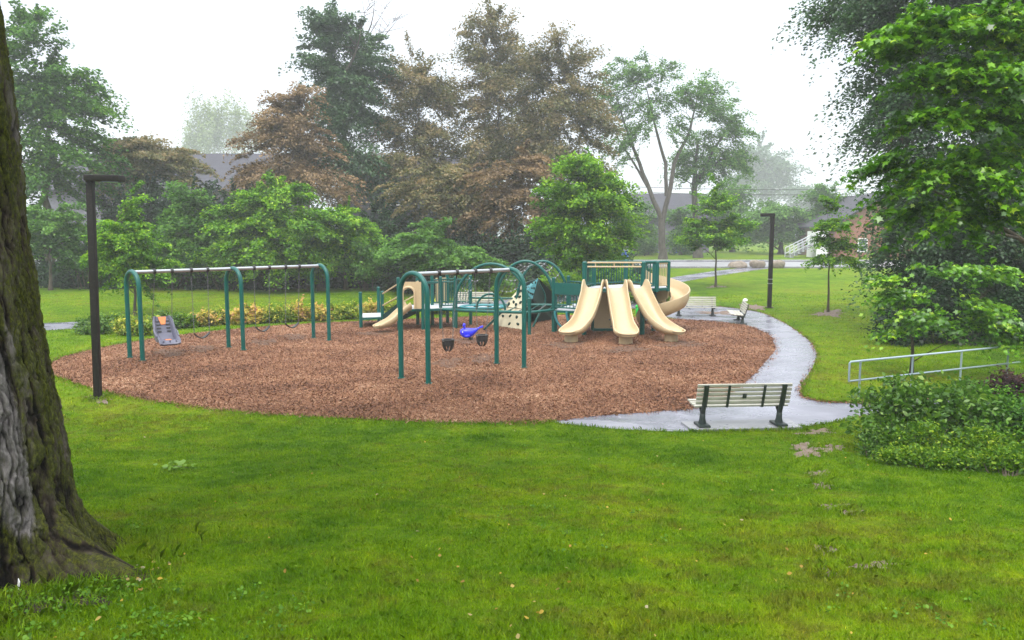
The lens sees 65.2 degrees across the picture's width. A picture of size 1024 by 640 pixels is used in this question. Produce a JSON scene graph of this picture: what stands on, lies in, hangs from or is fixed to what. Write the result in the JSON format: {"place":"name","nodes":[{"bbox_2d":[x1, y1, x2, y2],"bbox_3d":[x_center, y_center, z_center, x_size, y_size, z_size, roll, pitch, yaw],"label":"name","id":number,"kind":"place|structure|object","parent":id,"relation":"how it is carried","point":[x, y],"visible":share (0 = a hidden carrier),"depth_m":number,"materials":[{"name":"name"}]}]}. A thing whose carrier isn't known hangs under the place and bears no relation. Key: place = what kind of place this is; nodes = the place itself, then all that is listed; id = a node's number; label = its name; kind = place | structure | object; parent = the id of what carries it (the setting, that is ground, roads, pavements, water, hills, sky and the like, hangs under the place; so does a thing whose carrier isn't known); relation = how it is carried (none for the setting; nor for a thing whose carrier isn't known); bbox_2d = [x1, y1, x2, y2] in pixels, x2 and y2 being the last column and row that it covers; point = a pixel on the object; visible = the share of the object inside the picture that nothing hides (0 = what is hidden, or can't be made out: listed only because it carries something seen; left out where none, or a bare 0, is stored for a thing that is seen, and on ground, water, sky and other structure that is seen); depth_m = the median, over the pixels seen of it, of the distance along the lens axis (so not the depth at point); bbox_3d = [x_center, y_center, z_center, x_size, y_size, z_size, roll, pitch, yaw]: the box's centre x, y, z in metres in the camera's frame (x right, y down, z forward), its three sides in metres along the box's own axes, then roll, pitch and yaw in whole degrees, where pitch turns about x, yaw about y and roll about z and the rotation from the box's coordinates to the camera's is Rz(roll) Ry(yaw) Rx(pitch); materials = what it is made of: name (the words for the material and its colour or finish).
{"place":"outdoors","nodes":[
{"label":"outdoors","id":0,"kind":"place"},
{"bbox_2d":[44,265,767,329],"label":"back path","id":1,"kind":"structure","parent":0,"point":[61,325],"depth_m":53.56,"materials":[{"name":"concrete"}]},
{"bbox_2d":[38,262,899,265],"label":"road","id":2,"kind":"structure","parent":0,"point":[718,263],"depth_m":69.57,"materials":[{"name":"grey asphalt"}]},
{"bbox_2d":[0,0,1016,238],"label":"sky","id":3,"kind":"structure","parent":0,"point":[152,53],"materials":[{"name":"white"}]},
{"bbox_2d":[0,239,1023,639],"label":"ground","id":4,"kind":"structure","parent":0,"point":[788,283],"depth_m":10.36,"materials":[{"name":"green plant"}]},
{"bbox_2d":[26,194,86,289],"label":"tree","id":5,"kind":"object","parent":4,"relation":"on","point":[51,229],"visible":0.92,"depth_m":45.42,"materials":[{"name":"green plant"}]},
{"bbox_2d":[6,590,116,612],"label":"tree foot soil","id":6,"kind":"object","parent":4,"relation":"on","point":[74,597],"visible":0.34,"depth_m":5.31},
{"bbox_2d":[36,256,101,288],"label":"dark shrub","id":7,"kind":"object","parent":4,"relation":"on","point":[62,281],"visible":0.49,"depth_m":48.17,"materials":[{"name":"green plant"}]},
{"bbox_2d":[5,0,138,265],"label":"grey green tree","id":8,"kind":"object","parent":4,"relation":"on","point":[47,104],"visible":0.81,"depth_m":51.40,"materials":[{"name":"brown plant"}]},
{"bbox_2d":[0,6,150,590],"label":"mossy tree","id":9,"kind":"object","parent":4,"relation":"on","point":[50,525],"visible":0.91,"depth_m":5.82,"materials":[{"name":"brown plant"}]},
{"bbox_2d":[54,220,110,288],"bbox_3d":[-24.898,-3.864,46.968,3.828,4.132,3.686,0,6,0],"label":"shrub","id":10,"kind":"object","parent":4,"relation":"on","point":[77,269],"visible":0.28,"depth_m":46.43,"materials":[{"name":"green plant"}]},
{"bbox_2d":[70,310,113,335],"bbox_3d":[-14.902,0.105,28.409,1.437,0.999,1.270,-5,8,-37],"label":"spirea","id":11,"kind":"object","parent":4,"relation":"on","point":[84,325],"visible":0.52,"depth_m":28.33,"materials":[{"name":"green plant"}]},
{"bbox_2d":[83,174,124,398],"bbox_3d":[-8.662,-0.571,17.119,0.787,4.992,0.300,1,6,0],"label":"street lamp","id":12,"kind":"object","parent":4,"relation":"on","point":[90,180],"visible":0.85,"depth_m":17.02,"materials":[{"name":"black metal"}]},
{"bbox_2d":[83,182,154,233],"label":"dark shrub","id":13,"kind":"object","parent":4,"relation":"on","point":[110,211],"visible":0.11,"depth_m":53.46,"materials":[{"name":"green plant"}]},
{"bbox_2d":[109,316,138,335],"bbox_3d":[-13.488,0.257,28.035,1.095,0.880,0.996,-4,7,-30],"label":"spirea","id":14,"kind":"object","parent":4,"relation":"on","point":[120,325],"visible":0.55,"depth_m":27.91,"materials":[{"name":"yellow plant"}]},
{"bbox_2d":[78,180,184,315],"bbox_3d":[-16.467,-3.028,34.372,4.054,5.992,3.657,0,6,0],"label":"young bright tree","id":15,"kind":"object","parent":4,"relation":"on","point":[122,250],"visible":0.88,"depth_m":33.91,"materials":[{"name":"green plant"}]},
{"bbox_2d":[110,170,177,246],"bbox_3d":[-24.684,-6.471,54.326,4.682,7.377,4.542,-3,7,-26],"label":"dark shrub","id":16,"kind":"object","parent":4,"relation":"on","point":[153,190],"visible":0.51,"depth_m":53.80,"materials":[{"name":"green plant"}]},
{"bbox_2d":[130,311,160,335],"bbox_3d":[-12.934,0.158,28.173,1.302,0.953,1.199,1,6,12],"label":"spirea","id":17,"kind":"object","parent":4,"relation":"on","point":[147,324],"visible":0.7,"depth_m":27.93,"materials":[{"name":"green plant"}]},
{"bbox_2d":[80,131,224,214],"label":"bronze tree","id":18,"kind":"object","parent":4,"relation":"on","point":[144,154],"visible":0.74,"depth_m":55.15,"materials":[{"name":"brown plant"}]},
{"bbox_2d":[144,246,191,289],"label":"shrub","id":19,"kind":"object","parent":4,"relation":"on","point":[171,257],"visible":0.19,"depth_m":45.74,"materials":[{"name":"green plant"}]},
{"bbox_2d":[38,154,312,248],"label":"grey roofed house","id":20,"kind":"structure","parent":4,"relation":"on","point":[214,161],"depth_m":87.35,"materials":[{"name":"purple brick"}]},
{"bbox_2d":[140,180,230,288],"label":"hedge maple","id":21,"kind":"object","parent":4,"relation":"on","point":[183,227],"visible":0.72,"depth_m":45.86,"materials":[{"name":"green plant"}]},
{"bbox_2d":[172,310,198,327],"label":"spirea","id":22,"kind":"object","parent":4,"relation":"on","point":[188,319],"visible":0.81,"depth_m":30.12,"materials":[{"name":"green plant"}]},
{"bbox_2d":[145,173,231,222],"bbox_3d":[-21.398,-6.199,53.350,5.257,7.097,5.551,0,6,0],"label":"dark shrub","id":23,"kind":"object","parent":4,"relation":"on","point":[208,188],"visible":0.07,"depth_m":53.15,"materials":[{"name":"green plant"}]},
{"bbox_2d":[163,267,244,290],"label":"dark shrub","id":24,"kind":"object","parent":4,"relation":"on","point":[199,283],"visible":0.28,"depth_m":47.25,"materials":[{"name":"green plant"}]},
{"bbox_2d":[191,306,221,325],"bbox_3d":[-11.883,-0.103,30.886,1.348,0.866,1.104,-3,7,-23],"label":"spirea","id":25,"kind":"object","parent":4,"relation":"on","point":[203,316],"visible":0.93,"depth_m":30.69,"materials":[{"name":"yellow plant"}]},
{"bbox_2d":[185,232,249,290],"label":"shrub","id":26,"kind":"object","parent":4,"relation":"on","point":[213,273],"visible":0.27,"depth_m":45.28,"materials":[{"name":"green plant"}]},
{"bbox_2d":[174,85,268,153],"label":"weeping tree","id":27,"kind":"object","parent":4,"relation":"on","point":[212,137],"visible":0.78,"depth_m":262.06,"materials":[{"name":"green plant"}]},
{"bbox_2d":[220,307,250,324],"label":"spirea","id":28,"kind":"object","parent":4,"relation":"on","point":[235,316],"visible":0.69,"depth_m":31.19,"materials":[{"name":"yellow plant"}]},
{"bbox_2d":[209,176,270,246],"bbox_3d":[-19.287,-6.439,55.688,5.448,6.962,5.623,-4,8,-34],"label":"dark shrub","id":29,"kind":"object","parent":4,"relation":"on","point":[224,195],"visible":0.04,"depth_m":54.64,"materials":[{"name":"green plant"}]},
{"bbox_2d":[238,301,265,323],"bbox_3d":[-10.333,-0.297,31.754,1.309,0.969,1.164,5,8,37],"label":"spirea","id":30,"kind":"object","parent":4,"relation":"on","point":[251,315],"visible":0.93,"depth_m":31.54,"materials":[{"name":"yellow plant"}]},
{"bbox_2d":[218,270,295,290],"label":"dark shrub","id":31,"kind":"object","parent":4,"relation":"on","point":[259,283],"visible":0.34,"depth_m":46.73,"materials":[{"name":"green plant"}]},
{"bbox_2d":[257,302,284,322],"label":"spirea","id":32,"kind":"object","parent":4,"relation":"on","point":[267,313],"visible":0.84,"depth_m":31.79,"materials":[{"name":"green plant"}]},
{"bbox_2d":[194,170,353,291],"bbox_3d":[-13.095,-4.938,45.577,8.564,7.141,7.076,0,6,0],"label":"hedge maple","id":33,"kind":"object","parent":4,"relation":"on","point":[278,238],"visible":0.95,"depth_m":44.09,"materials":[{"name":"green plant"}]},
{"bbox_2d":[270,302,298,322],"bbox_3d":[-9.144,-0.255,32.111,1.242,0.934,1.068,0,6,0],"label":"spirea","id":34,"kind":"object","parent":4,"relation":"on","point":[290,316],"visible":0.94,"depth_m":31.98,"materials":[{"name":"green plant"}]},
{"bbox_2d":[213,81,369,213],"bbox_3d":[-15.202,-9.938,57.527,11.118,13.668,9.699,0,6,0],"label":"bronze tree","id":35,"kind":"object","parent":4,"relation":"on","point":[274,129],"visible":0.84,"depth_m":55.89,"materials":[{"name":"brown plant"}]},
{"bbox_2d":[285,294,310,320],"bbox_3d":[-8.597,-0.456,32.548,1.402,1.175,1.164,0,6,0],"label":"spirea","id":36,"kind":"object","parent":4,"relation":"on","point":[302,312],"visible":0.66,"depth_m":32.41,"materials":[{"name":"yellow plant"}]},
{"bbox_2d":[280,269,353,288],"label":"dark shrub","id":37,"kind":"object","parent":4,"relation":"on","point":[334,280],"visible":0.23,"depth_m":47.32,"materials":[{"name":"green plant"}]},
{"bbox_2d":[286,237,351,291],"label":"shrub","id":38,"kind":"object","parent":4,"relation":"on","point":[319,275],"visible":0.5,"depth_m":45.09,"materials":[{"name":"green plant"}]},
{"bbox_2d":[304,301,333,320],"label":"spirea","id":39,"kind":"object","parent":4,"relation":"on","point":[320,312],"visible":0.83,"depth_m":32.34,"materials":[{"name":"yellow plant"}]},
{"bbox_2d":[278,0,409,269],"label":"dark tall tree","id":40,"kind":"object","parent":4,"relation":"on","point":[353,79],"visible":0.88,"depth_m":59.49,"materials":[{"name":"green plant"}]},
{"bbox_2d":[337,300,358,318],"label":"spirea","id":41,"kind":"object","parent":4,"relation":"on","point":[350,311],"visible":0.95,"depth_m":33.11,"materials":[{"name":"green plant"}]},
{"bbox_2d":[311,194,385,290],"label":"hedge maple","id":42,"kind":"object","parent":4,"relation":"on","point":[363,228],"visible":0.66,"depth_m":45.69,"materials":[{"name":"green plant"}]},
{"bbox_2d":[339,235,395,290],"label":"shrub","id":43,"kind":"object","parent":4,"relation":"on","point":[367,272],"visible":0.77,"depth_m":45.25,"materials":[{"name":"green plant"}]},
{"bbox_2d":[351,192,421,261],"bbox_3d":[-7.960,-5.279,51.168,4.985,6.043,5.120,-2,7,-18],"label":"dark shrub","id":44,"kind":"object","parent":4,"relation":"on","point":[392,230],"visible":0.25,"depth_m":51.09,"materials":[{"name":"green plant"}]},
{"bbox_2d":[52,315,775,422],"bbox_3d":[-1.912,0.860,24.940,22.105,0.012,19.717,0,6,0],"label":"wood chip surface","id":45,"kind":"object","parent":4,"relation":"on","point":[288,390],"visible":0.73,"depth_m":21.16,"materials":[{"name":"brown wood"}]},
{"bbox_2d":[124,263,331,360],"bbox_3d":[-8.506,-0.280,24.669,1.147,2.763,6.246,6,9,44],"label":"swing frame","id":46,"kind":"object","parent":45,"relation":"on","point":[228,270],"visible":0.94,"depth_m":24.26,"materials":[{"name":"metal"}]},
{"bbox_2d":[152,277,180,345],"bbox_3d":[-10.048,-0.282,23.160,0.664,1.974,0.911,-5,8,-38],"label":"back swing","id":47,"kind":"object","parent":46,"relation":"hanging from","point":[165,332],"visible":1,"depth_m":23.32,"materials":[{"name":"grey plastic"}]},
{"bbox_2d":[397,267,526,383],"bbox_3d":[-1.205,0.132,20.367,3.448,2.883,1.214,-6,9,-44],"label":"swing frame","id":48,"kind":"object","parent":45,"relation":"on","point":[438,273],"visible":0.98,"depth_m":19.67,"materials":[{"name":"metal"}]},
{"bbox_2d":[438,281,456,351],"bbox_3d":[-1.600,-0.125,19.946,0.509,1.826,0.340,-1,6,-12],"label":"bucket swing","id":49,"kind":"object","parent":48,"relation":"hanging from","point":[447,342],"visible":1,"depth_m":19.93,"materials":[{"name":"black rubber"}]},
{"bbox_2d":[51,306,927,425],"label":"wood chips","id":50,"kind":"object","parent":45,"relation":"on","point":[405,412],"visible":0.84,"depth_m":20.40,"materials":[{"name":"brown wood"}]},
{"bbox_2d":[492,278,551,329],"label":"climbing wall","id":51,"kind":"structure","parent":45,"relation":"on","point":[538,290],"depth_m":31.03,"materials":[{"name":"beige plastic"}]},
{"bbox_2d":[359,260,690,343],"bbox_3d":[-0.024,-0.736,28.585,12.700,2.813,5.455,1,6,9],"label":"play structure","id":52,"kind":"object","parent":45,"relation":"on","point":[595,308],"visible":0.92,"depth_m":28.62,"materials":[{"name":"beige plastic"}]},
{"bbox_2d":[349,30,483,233],"bbox_3d":[-7.413,-13.098,62.292,11.380,18.601,8.648,0,6,0],"label":"bronze tree","id":53,"kind":"object","parent":4,"relation":"on","point":[422,87],"visible":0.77,"depth_m":61.78,"materials":[{"name":"brown plant"}]},
{"bbox_2d":[370,258,462,294],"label":"dark shrub","id":54,"kind":"object","parent":4,"relation":"on","point":[389,282],"visible":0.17,"depth_m":45.07,"materials":[{"name":"green plant"}]},
{"bbox_2d":[350,156,501,245],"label":"dark house","id":55,"kind":"structure","parent":4,"relation":"on","point":[365,207],"depth_m":71.37,"materials":[{"name":"grey"}]},
{"bbox_2d":[373,216,511,295],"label":"soft green tree","id":56,"kind":"object","parent":4,"relation":"on","point":[425,248],"visible":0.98,"depth_m":42.16,"materials":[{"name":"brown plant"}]},
{"bbox_2d":[367,162,534,277],"bbox_3d":[-3.946,-6.334,52.450,11.014,7.814,7.895,0,6,0],"label":"bronze tree","id":57,"kind":"object","parent":4,"relation":"on","point":[439,197],"visible":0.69,"depth_m":51.40,"materials":[{"name":"brown plant"}]},
{"bbox_2d":[56,260,887,261],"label":"kerb","id":58,"kind":"structure","parent":4,"relation":"on","point":[724,260],"depth_m":73.25,"materials":[{"name":"concrete"}]},
{"bbox_2d":[444,224,512,282],"bbox_3d":[-2.178,-3.953,49.710,5.427,4.202,5.961,-4,8,-35],"label":"dark shrub","id":59,"kind":"object","parent":4,"relation":"on","point":[477,240],"visible":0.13,"depth_m":49.24,"materials":[{"name":"green plant"}]},
{"bbox_2d":[432,0,552,244],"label":"bronze tree","id":60,"kind":"object","parent":4,"relation":"on","point":[490,84],"visible":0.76,"depth_m":63.27,"materials":[{"name":"brown plant"}]},
{"bbox_2d":[458,268,526,295],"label":"shrub","id":61,"kind":"object","parent":4,"relation":"on","point":[484,284],"visible":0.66,"depth_m":42.51,"materials":[{"name":"green plant"}]},
{"bbox_2d":[443,138,562,262],"bbox_3d":[-0.236,-6.783,50.473,8.297,9.220,6.525,0,6,0],"label":"bronze tree","id":62,"kind":"object","parent":4,"relation":"on","point":[506,198],"visible":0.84,"depth_m":49.90,"materials":[{"name":"brown plant"}]},
{"bbox_2d":[0,441,1011,639],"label":"weeds","id":63,"kind":"object","parent":4,"relation":"on","point":[154,613],"visible":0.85,"depth_m":5.12,"materials":[{"name":"green plant"}]},
{"bbox_2d":[480,218,557,284],"bbox_3d":[0.715,-4.019,48.440,5.438,4.266,5.539,-5,8,-38],"label":"dark shrub","id":64,"kind":"object","parent":4,"relation":"on","point":[519,250],"visible":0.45,"depth_m":47.97,"materials":[{"name":"green plant"}]},
{"bbox_2d":[55,423,999,639],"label":"fallen leaves","id":65,"kind":"object","parent":4,"relation":"on","point":[417,580],"visible":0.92,"depth_m":5.73,"materials":[{"name":"brown plant"}]},
{"bbox_2d":[488,19,626,185],"bbox_3d":[3.662,-13.376,61.558,10.130,19.370,9.658,4,8,34],"label":"bronze tree","id":66,"kind":"object","parent":4,"relation":"on","point":[554,107],"visible":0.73,"depth_m":60.58,"materials":[{"name":"brown plant"}]},
{"bbox_2d":[520,242,599,295],"bbox_3d":[2.799,-2.804,44.562,4.932,3.331,4.771,-5,8,-36],"label":"dark shrub","id":67,"kind":"object","parent":4,"relation":"on","point":[537,272],"visible":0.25,"depth_m":44.36,"materials":[{"name":"green plant"}]},
{"bbox_2d":[538,264,589,296],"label":"shrub","id":68,"kind":"object","parent":4,"relation":"on","point":[574,277],"visible":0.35,"depth_m":41.50,"materials":[{"name":"green plant"}]},
{"bbox_2d":[523,147,650,286],"bbox_3d":[3.607,-4.517,38.673,6.124,7.819,4.611,0,6,0],"label":"round maple","id":69,"kind":"object","parent":4,"relation":"on","point":[595,199],"visible":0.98,"depth_m":37.99,"materials":[{"name":"green plant"}]},
{"bbox_2d":[580,264,640,292],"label":"shrub","id":70,"kind":"object","parent":4,"relation":"on","point":[613,276],"visible":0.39,"depth_m":43.52,"materials":[{"name":"green plant"}]},
{"bbox_2d":[607,198,669,255],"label":"misty tree","id":71,"kind":"object","parent":4,"relation":"on","point":[647,226],"visible":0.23,"depth_m":90.41,"materials":[{"name":"green plant"}]},
{"bbox_2d":[637,231,672,254],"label":"misty shrub","id":72,"kind":"object","parent":4,"relation":"on","point":[651,249],"visible":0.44,"depth_m":94.61,"materials":[{"name":"green plant"}]},
{"bbox_2d":[610,193,715,252],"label":"purple grey house","id":73,"kind":"structure","parent":4,"relation":"on","point":[679,200],"depth_m":106.06,"materials":[{"name":"brick"}]},
{"bbox_2d":[593,46,738,258],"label":"forked tree","id":74,"kind":"object","parent":4,"relation":"on","point":[631,72],"visible":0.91,"depth_m":77.98,"materials":[{"name":"green plant"}]},
{"bbox_2d":[656,206,707,255],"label":"misty tree","id":75,"kind":"object","parent":4,"relation":"on","point":[678,214],"visible":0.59,"depth_m":93.70,"materials":[{"name":"green plant"}]},
{"bbox_2d":[657,95,763,257],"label":"misty tree","id":76,"kind":"object","parent":4,"relation":"on","point":[727,159],"visible":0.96,"depth_m":82.22,"materials":[{"name":"green plant"}]},
{"bbox_2d":[673,171,762,286],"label":"young maple","id":77,"kind":"object","parent":4,"relation":"on","point":[723,234],"visible":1,"depth_m":47.26,"materials":[{"name":"green plant"}]},
{"bbox_2d":[698,173,767,251],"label":"misty tree","id":78,"kind":"object","parent":4,"relation":"on","point":[739,208],"visible":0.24,"depth_m":106.07,"materials":[{"name":"green plant"}]},
{"bbox_2d":[710,127,815,239],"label":"misty tree","id":79,"kind":"object","parent":4,"relation":"on","point":[770,172],"visible":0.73,"depth_m":283.51,"materials":[{"name":"green plant"}]},
{"bbox_2d":[760,213,774,307],"bbox_3d":[11.821,-2.646,37.146,0.680,4.584,0.300,0,6,0],"label":"street lamp","id":80,"kind":"object","parent":4,"relation":"on","point":[770,262],"visible":0.84,"depth_m":37.07,"materials":[{"name":"metal"}]},
{"bbox_2d":[733,197,814,253],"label":"misty tree","id":81,"kind":"object","parent":4,"relation":"on","point":[786,229],"visible":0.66,"depth_m":95.95,"materials":[{"name":"green plant"}]},
{"bbox_2d":[648,266,899,267],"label":"kerb","id":82,"kind":"structure","parent":4,"relation":"on","point":[748,267],"depth_m":64.85,"materials":[{"name":"concrete"}]},
{"bbox_2d":[775,184,840,219],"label":"misty tree","id":83,"kind":"object","parent":4,"relation":"on","point":[789,194],"visible":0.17,"depth_m":274.99,"materials":[{"name":"green plant"}]},
{"bbox_2d":[812,309,840,317],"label":"bare soil","id":84,"kind":"structure","parent":4,"relation":"on","point":[832,313],"depth_m":35.23,"materials":[{"name":"brown soil"}]},
{"bbox_2d":[800,195,874,311],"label":"sapling","id":85,"kind":"object","parent":84,"relation":"on","point":[827,243],"visible":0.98,"depth_m":35.28,"materials":[{"name":"green plant"}]},
{"bbox_2d":[791,180,868,240],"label":"misty tree","id":86,"kind":"object","parent":4,"relation":"on","point":[818,207],"visible":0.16,"depth_m":94.46,"materials":[{"name":"green plant"}]},
{"bbox_2d":[785,193,919,257],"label":"brick house","id":87,"kind":"structure","parent":4,"relation":"on","point":[806,237],"depth_m":85.72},
{"bbox_2d":[771,0,1023,317],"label":"dark willow","id":88,"kind":"object","parent":4,"relation":"on","point":[859,18],"visible":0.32,"depth_m":27.03,"materials":[{"name":"green plant"}]},
{"bbox_2d":[831,0,1023,274],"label":"front maple","id":89,"kind":"object","parent":4,"relation":"on","point":[922,25],"visible":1,"depth_m":12.68,"materials":[{"name":"green plant"}]},
{"bbox_2d":[848,345,1019,396],"bbox_3d":[11.278,1.132,19.055,9.020,0.982,0.045,-3,7,-25],"label":"hand rail","id":90,"kind":"object","parent":4,"relation":"on","point":[859,380],"visible":0.68,"depth_m":18.11,"materials":[{"name":"grey metal"}]},
{"bbox_2d":[859,260,1023,373],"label":"maple","id":91,"kind":"object","parent":4,"relation":"on","point":[1008,329],"visible":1,"depth_m":19.59,"materials":[{"name":"green plant"}]},
{"bbox_2d":[860,232,1023,346],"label":"dark yew","id":92,"kind":"object","parent":4,"relation":"on","point":[942,297],"visible":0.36,"depth_m":25.97,"materials":[{"name":"green plant"}]},
{"bbox_2d":[962,365,1023,403],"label":"barberry","id":93,"kind":"object","parent":4,"relation":"on","point":[1008,379],"visible":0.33,"depth_m":14.45,"materials":[{"name":"purple plant"}]},
{"bbox_2d":[557,300,948,431],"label":"playground path","id":94,"kind":"structure","parent":0,"point":[792,362],"depth_m":16.87,"materials":[{"name":"concrete"}]},
{"bbox_2d":[676,297,718,315],"bbox_3d":[7.918,-0.573,34.375,1.760,0.817,0.690,0,6,2],"label":"park bench","id":95,"kind":"object","parent":94,"relation":"on","point":[702,303],"visible":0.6,"depth_m":34.54,"materials":[{"name":"beige wood"}]},
{"bbox_2d":[681,418,801,431],"bbox_3d":[4.281,1.963,14.878,2.126,0.050,0.686,-1,6,-7],"label":"bench pad","id":96,"kind":"object","parent":94,"relation":"on","point":[737,424],"visible":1,"depth_m":14.86,"materials":[{"name":"concrete"}]},
{"bbox_2d":[688,383,792,427],"bbox_3d":[4.225,1.534,14.875,1.760,0.817,0.690,0,6,-4],"label":"park bench","id":97,"kind":"object","parent":96,"relation":"on","point":[721,397],"visible":1,"depth_m":14.63,"materials":[{"name":"beige wood"}]},
{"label":"shrub bed","id":98,"kind":"structure","parent":0,"visible":0},
{"bbox_2d":[854,425,890,458],"bbox_3d":[5.568,1.896,12.240,0.628,0.472,0.906,3,7,23],"label":"dogwood","id":99,"kind":"object","parent":98,"relation":"on","point":[866,435],"visible":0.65,"depth_m":12.18,"materials":[{"name":"green plant"}]},
{"bbox_2d":[832,368,1021,454],"bbox_3d":[6.759,1.612,13.028,3.120,1.470,2.600,-1,6,-10],"label":"dogwood","id":100,"kind":"object","parent":98,"relation":"on","point":[905,400],"visible":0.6,"depth_m":12.79,"materials":[{"name":"green plant"}]},
{"bbox_2d":[864,414,993,473],"bbox_3d":[6.044,1.849,11.643,1.824,0.808,2.080,0,6,0],"label":"golden spirea","id":101,"kind":"object","parent":98,"relation":"on","point":[941,455],"visible":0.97,"depth_m":11.39,"materials":[{"name":"green plant"}]},
{"bbox_2d":[940,371,1023,448],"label":"dogwood","id":102,"kind":"object","parent":98,"relation":"on","point":[1012,408],"visible":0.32,"depth_m":12.80,"materials":[{"name":"green plant"}]},
{"bbox_2d":[949,421,1023,476],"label":"golden spirea","id":103,"kind":"object","parent":98,"relation":"on","point":[1008,457],"visible":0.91,"depth_m":11.09,"materials":[{"name":"green plant"}]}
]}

